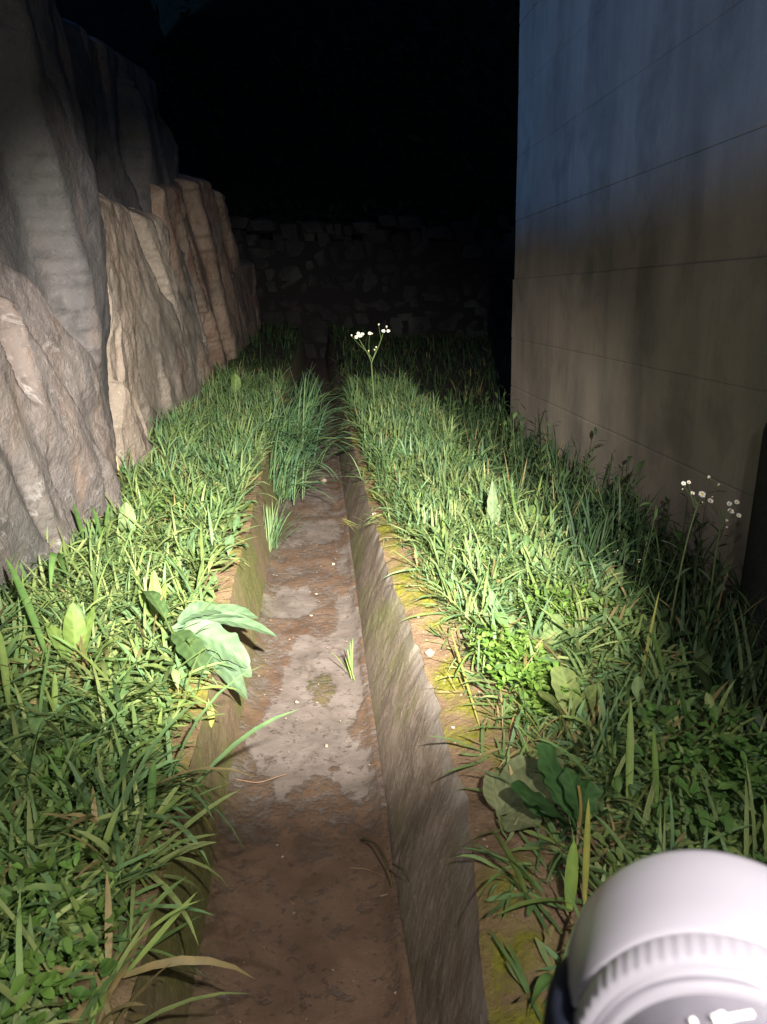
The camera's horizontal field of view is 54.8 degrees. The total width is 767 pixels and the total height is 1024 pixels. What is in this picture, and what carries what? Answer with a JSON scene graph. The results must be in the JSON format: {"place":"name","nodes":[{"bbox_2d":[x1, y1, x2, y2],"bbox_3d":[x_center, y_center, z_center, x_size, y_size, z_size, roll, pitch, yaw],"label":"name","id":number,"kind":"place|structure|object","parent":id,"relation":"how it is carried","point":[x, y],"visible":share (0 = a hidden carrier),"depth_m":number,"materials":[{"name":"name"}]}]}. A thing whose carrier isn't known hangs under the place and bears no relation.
{"place":"outdoors","nodes":[
{"label":"outdoors","id":0,"kind":"place"},
{"bbox_2d":[55,0,205,179],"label":"hill","id":1,"kind":"structure","parent":0,"point":[99,19],"depth_m":18.24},
{"bbox_2d":[0,324,300,1023],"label":"ground","id":2,"kind":"structure","parent":0,"point":[122,993],"depth_m":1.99,"materials":[{"name":"green plant"}]},
{"bbox_2d":[6,503,108,659],"bbox_3d":[-1.119,0.153,2.449,0.262,0.222,1.071,-3,16,-9],"label":"grass tuft","id":3,"kind":"object","parent":2,"relation":"on","point":[29,608],"visible":0.81,"depth_m":2.17,"materials":[{"name":"green plant"}]},
{"bbox_2d":[0,0,115,613],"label":"rock","id":4,"kind":"object","parent":2,"relation":"on","point":[52,239],"visible":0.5,"depth_m":3.06,"materials":[{"name":"grey stone"}]},
{"bbox_2d":[0,261,122,594],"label":"rock","id":5,"kind":"object","parent":2,"relation":"on","point":[57,450],"visible":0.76,"depth_m":2.69,"materials":[{"name":"grey stone"}]},
{"bbox_2d":[2,823,127,943],"bbox_3d":[-0.541,0.659,1.257,0.208,0.133,0.219,-7,18,-23],"label":"grass tuft","id":6,"kind":"object","parent":2,"relation":"on","point":[24,919],"visible":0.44,"depth_m":1.27,"materials":[{"name":"green plant"}]},
{"bbox_2d":[46,603,117,671],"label":"broad leaved plant","id":7,"kind":"object","parent":2,"relation":"on","point":[76,621],"visible":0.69,"depth_m":2.02,"materials":[{"name":"green plant"}]},
{"bbox_2d":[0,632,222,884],"bbox_3d":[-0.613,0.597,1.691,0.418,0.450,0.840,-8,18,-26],"label":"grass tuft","id":8,"kind":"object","parent":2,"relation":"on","point":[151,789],"visible":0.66,"depth_m":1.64,"materials":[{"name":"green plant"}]},
{"bbox_2d":[61,18,180,212],"bbox_3d":[-2.397,-2.355,6.343,1.084,3.284,6.356,-1,16,-5],"label":"rock","id":9,"kind":"object","parent":2,"relation":"on","point":[132,144],"visible":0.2,"depth_m":5.90,"materials":[{"name":"grey stone"}]},
{"bbox_2d":[99,194,154,475],"bbox_3d":[-1.834,-0.932,4.210,1.000,1.742,0.988,-1,16,-5],"label":"rock","id":10,"kind":"object","parent":2,"relation":"on","point":[129,426],"visible":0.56,"depth_m":3.96,"materials":[{"name":"beige stone"}]},
{"bbox_2d":[0,471,257,1023],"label":"herbs","id":11,"kind":"object","parent":2,"relation":"on","point":[31,965],"visible":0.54,"depth_m":1.55,"materials":[{"name":"green plant"}]},
{"bbox_2d":[118,502,147,541],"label":"broad leaved plant","id":12,"kind":"object","parent":2,"relation":"on","point":[127,508],"visible":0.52,"depth_m":3.03,"materials":[{"name":"green plant"}]},
{"bbox_2d":[138,570,165,627],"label":"broad leaved plant","id":13,"kind":"object","parent":2,"relation":"on","point":[154,585],"visible":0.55,"depth_m":2.28,"materials":[{"name":"green plant"}]},
{"bbox_2d":[98,193,206,432],"bbox_3d":[-2.111,-1.585,6.238,1.115,1.863,3.778,-1,16,-5],"label":"rock","id":14,"kind":"object","parent":2,"relation":"on","point":[170,320],"visible":0.3,"depth_m":5.51,"materials":[{"name":"brown stone"}]},
{"bbox_2d":[146,963,227,986],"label":"dry stalk","id":15,"kind":"object","parent":2,"relation":"on","point":[193,973],"visible":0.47,"depth_m":1.26,"materials":[{"name":"brown plant"}]},
{"bbox_2d":[149,174,243,386],"bbox_3d":[-2.535,-2.960,9.527,1.248,2.670,6.509,-1,16,-5],"label":"rock","id":16,"kind":"object","parent":2,"relation":"on","point":[191,213],"visible":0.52,"depth_m":8.56,"materials":[{"name":"brown stone"}]},
{"bbox_2d":[142,590,276,698],"bbox_3d":[-0.521,0.401,2.152,0.400,0.290,0.358,-1,16,-5],"label":"broad leaved plant","id":17,"kind":"object","parent":2,"relation":"on","point":[230,647],"visible":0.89,"depth_m":2.16,"materials":[{"name":"green plant"}]},
{"bbox_2d":[223,373,246,397],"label":"broad leaved plant","id":18,"kind":"object","parent":2,"relation":"on","point":[235,378],"visible":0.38,"depth_m":6.91,"materials":[{"name":"green plant"}]},
{"bbox_2d":[229,260,260,351],"bbox_3d":[-2.800,-3.872,13.815,1.074,2.029,8.667,-1,16,-5],"label":"rock","id":19,"kind":"object","parent":2,"relation":"on","point":[246,293],"visible":0.23,"depth_m":12.62,"materials":[{"name":"stone"}]},
{"bbox_2d":[226,395,323,455],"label":"grass tuft","id":20,"kind":"object","parent":2,"relation":"on","point":[280,433],"visible":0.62,"depth_m":5.19,"materials":[{"name":"green plant"}]},
{"bbox_2d":[186,357,415,1023],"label":"channel floor","id":21,"kind":"structure","parent":0,"point":[344,920],"depth_m":1.89,"materials":[{"name":"brown soil"}]},
{"bbox_2d":[124,330,305,1023],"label":"channel wall","id":22,"kind":"structure","parent":21,"relation":"on","point":[217,740],"depth_m":1.78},
{"bbox_2d":[206,699,214,727],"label":"yellow leaf","id":23,"kind":"object","parent":22,"relation":"attached to","point":[210,710],"visible":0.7,"depth_m":1.93,"materials":[{"name":"yellow plant"}]},
{"bbox_2d":[236,774,285,782],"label":"twig","id":24,"kind":"object","parent":21,"relation":"on","point":[260,781],"visible":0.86,"depth_m":2.04,"materials":[{"name":"beige wood"}]},
{"bbox_2d":[263,495,311,552],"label":"grass tuft","id":25,"kind":"object","parent":21,"relation":"on","point":[270,523],"visible":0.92,"depth_m":3.91,"materials":[{"name":"green plant"}]},
{"bbox_2d":[259,362,343,418],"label":"grass tuft","id":26,"kind":"object","parent":21,"relation":"on","point":[306,390],"visible":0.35,"depth_m":8.18,"materials":[{"name":"green plant"}]},
{"bbox_2d":[268,426,345,504],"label":"grass tuft","id":27,"kind":"object","parent":21,"relation":"on","point":[288,480],"visible":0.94,"depth_m":4.75,"materials":[{"name":"green plant"}]},
{"bbox_2d":[272,377,360,479],"bbox_3d":[-0.403,-0.623,5.476,0.971,0.857,1.625,-1,16,-5],"label":"grass tuft","id":28,"kind":"object","parent":21,"relation":"on","point":[312,433],"visible":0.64,"depth_m":5.46,"materials":[{"name":"green plant"}]},
{"bbox_2d":[336,641,354,680],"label":"grass tuft","id":29,"kind":"object","parent":21,"relation":"on","point":[350,663],"visible":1,"depth_m":2.61,"materials":[{"name":"green plant"}]},
{"bbox_2d":[350,867,383,875],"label":"twig","id":30,"kind":"object","parent":21,"relation":"on","point":[365,869],"visible":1,"depth_m":1.73,"materials":[{"name":"brown wood"}]},
{"bbox_2d":[361,837,392,887],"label":"twig","id":31,"kind":"object","parent":21,"relation":"on","point":[374,844],"visible":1,"depth_m":1.71,"materials":[{"name":"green plant"}]},
{"bbox_2d":[325,332,488,1023],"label":"channel wall","id":32,"kind":"structure","parent":21,"relation":"on","point":[427,802],"depth_m":1.76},
{"bbox_2d":[392,863,408,881],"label":"twig","id":33,"kind":"object","parent":32,"relation":"on","point":[393,864],"visible":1,"depth_m":1.61,"materials":[{"name":"brown wood"}]},
{"bbox_2d":[150,0,519,241],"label":"hill","id":34,"kind":"structure","parent":0,"point":[263,27],"depth_m":25.53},
{"bbox_2d":[211,517,594,1022],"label":"gravel","id":35,"kind":"structure","parent":0,"point":[515,888],"depth_m":1.81,"materials":[{"name":"grey gravel"}]},
{"bbox_2d":[329,328,766,1023],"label":"ground","id":36,"kind":"structure","parent":0,"point":[517,930],"depth_m":1.77,"materials":[{"name":"soil"}]},
{"bbox_2d":[340,455,365,482],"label":"grass tuft","id":37,"kind":"object","parent":36,"relation":"on","point":[356,473],"visible":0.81,"depth_m":4.29,"materials":[{"name":"green plant"}]},
{"bbox_2d":[200,312,511,421],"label":"grass","id":38,"kind":"structure","parent":36,"relation":"on","point":[352,349],"depth_m":11.26,"materials":[{"name":"green plant"}]},
{"bbox_2d":[229,213,515,360],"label":"stone wall","id":39,"kind":"structure","parent":36,"relation":"on","point":[313,280],"depth_m":16.10,"materials":[{"name":"stone"},{"name":"mortar"}]},
{"bbox_2d":[424,648,434,656],"bbox_3d":[0.137,0.416,2.180,0.027,0.024,0.032,-10,19,-30],"label":"pebble","id":40,"kind":"object","parent":36,"relation":"on","point":[428,652],"visible":0.96,"depth_m":2.17,"materials":[{"name":"beige stone"}]},
{"bbox_2d":[388,477,561,552],"bbox_3d":[0.343,-0.218,3.996,0.675,0.170,2.267,-3,16,-11],"label":"grass tuft","id":41,"kind":"object","parent":36,"relation":"on","point":[515,510],"visible":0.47,"depth_m":3.29,"materials":[{"name":"green plant"}]},
{"bbox_2d":[478,481,500,526],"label":"broad leaved plant","id":42,"kind":"object","parent":36,"relation":"on","point":[492,500],"visible":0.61,"depth_m":3.18,"materials":[{"name":"green plant"}]},
{"bbox_2d":[451,632,541,737],"bbox_3d":[0.247,0.415,1.943,0.145,0.121,0.494,-4,17,-14],"label":"grass tuft","id":43,"kind":"object","parent":36,"relation":"on","point":[469,692],"visible":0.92,"depth_m":1.88,"materials":[{"name":"green plant"}]},
{"bbox_2d":[482,613,514,631],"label":"broad leaved plant","id":44,"kind":"object","parent":36,"relation":"on","point":[488,618],"visible":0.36,"depth_m":2.28,"materials":[{"name":"green plant"}]},
{"bbox_2d":[497,423,506,473],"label":"flower","id":45,"kind":"object","parent":36,"relation":"on","point":[501,448],"visible":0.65,"depth_m":4.75,"materials":[{"name":"green plant"}]},
{"bbox_2d":[483,755,564,831],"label":"flat leaf plant","id":46,"kind":"object","parent":36,"relation":"on","point":[501,795],"visible":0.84,"depth_m":1.51,"materials":[{"name":"green plant"}]},
{"bbox_2d":[469,798,589,1019],"bbox_3d":[0.227,0.603,1.188,0.167,0.181,0.293,8,18,26],"label":"grass tuft","id":47,"kind":"object","parent":36,"relation":"on","point":[571,880],"visible":0.91,"depth_m":1.25,"materials":[{"name":"green plant"}]},
{"bbox_2d":[521,614,580,644],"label":"broad leaved plant","id":48,"kind":"object","parent":36,"relation":"on","point":[557,627],"visible":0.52,"depth_m":2.20,"materials":[{"name":"green plant"}]},
{"bbox_2d":[343,406,766,873],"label":"herbs","id":49,"kind":"object","parent":36,"relation":"on","point":[539,668],"visible":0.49,"depth_m":1.73,"materials":[{"name":"green plant"}]},
{"bbox_2d":[510,742,609,841],"bbox_3d":[0.338,0.559,1.400,0.166,0.164,0.139,15,22,41],"label":"lobed leaf plant","id":50,"kind":"object","parent":36,"relation":"on","point":[569,791],"visible":0.92,"depth_m":1.41,"materials":[{"name":"green plant"}]},
{"bbox_2d":[538,666,603,719],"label":"broad leaved plant","id":51,"kind":"object","parent":36,"relation":"on","point":[560,675],"visible":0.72,"depth_m":1.84,"materials":[{"name":"green plant"}]},
{"bbox_2d":[421,386,766,761],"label":"weeds","id":52,"kind":"object","parent":36,"relation":"on","point":[618,521],"visible":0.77,"depth_m":3.08,"materials":[{"name":"green plant"}]},
{"bbox_2d":[599,564,614,578],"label":"broad leaved plant","id":53,"kind":"object","parent":36,"relation":"on","point":[608,572],"visible":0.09,"depth_m":2.91,"materials":[{"name":"green plant"}]},
{"bbox_2d":[592,699,664,810],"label":"grass tuft","id":54,"kind":"object","parent":36,"relation":"on","point":[630,753],"visible":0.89,"depth_m":1.51,"materials":[{"name":"green plant"}]},
{"bbox_2d":[595,579,665,682],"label":"grass tuft","id":55,"kind":"object","parent":36,"relation":"on","point":[657,649],"visible":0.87,"depth_m":1.99,"materials":[{"name":"green plant"}]},
{"bbox_2d":[510,0,766,609],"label":"concrete wall","id":56,"kind":"structure","parent":36,"relation":"on","point":[639,319],"depth_m":3.61,"materials":[{"name":"grey concrete"}]},
{"bbox_2d":[655,480,712,622],"bbox_3d":[0.957,0.210,2.397,0.168,0.646,0.050,-1,16,-5],"label":"fleabane","id":57,"kind":"object","parent":36,"relation":"on","point":[702,494],"visible":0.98,"depth_m":2.36,"materials":[{"name":"green plant"}]},
{"bbox_2d":[668,672,765,762],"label":"grass tuft","id":58,"kind":"object","parent":36,"relation":"on","point":[685,712],"visible":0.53,"depth_m":1.68,"materials":[{"name":"green plant"}]},
{"bbox_2d":[698,475,740,650],"bbox_3d":[1.028,0.236,2.332,0.140,0.739,0.095,-1,16,-5],"label":"fleabane","id":59,"kind":"object","parent":36,"relation":"on","point":[720,586],"visible":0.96,"depth_m":2.27,"materials":[{"name":"green plant"}]},
{"bbox_2d":[735,423,766,656],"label":"post","id":60,"kind":"object","parent":36,"relation":"on","point":[754,576],"visible":0.61,"depth_m":2.54,"materials":[{"name":"black"}]},
{"bbox_2d":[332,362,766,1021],"bbox_3d":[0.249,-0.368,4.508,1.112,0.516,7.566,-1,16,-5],"label":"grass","id":61,"kind":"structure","parent":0,"point":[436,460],"depth_m":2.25,"materials":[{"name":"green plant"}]},
{"bbox_2d":[351,324,389,414],"bbox_3d":[-0.097,-1.042,5.541,0.291,0.718,0.100,-1,16,-5],"label":"fleabane","id":62,"kind":"object","parent":61,"relation":"on","point":[356,337],"visible":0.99,"depth_m":5.50,"materials":[{"name":"green plant"}]},
{"bbox_2d":[542,848,766,1023],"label":"torch","id":63,"kind":"object","parent":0,"point":[677,936],"visible":1,"depth_m":0.19,"materials":[{"name":"white plastic"}]}
]}

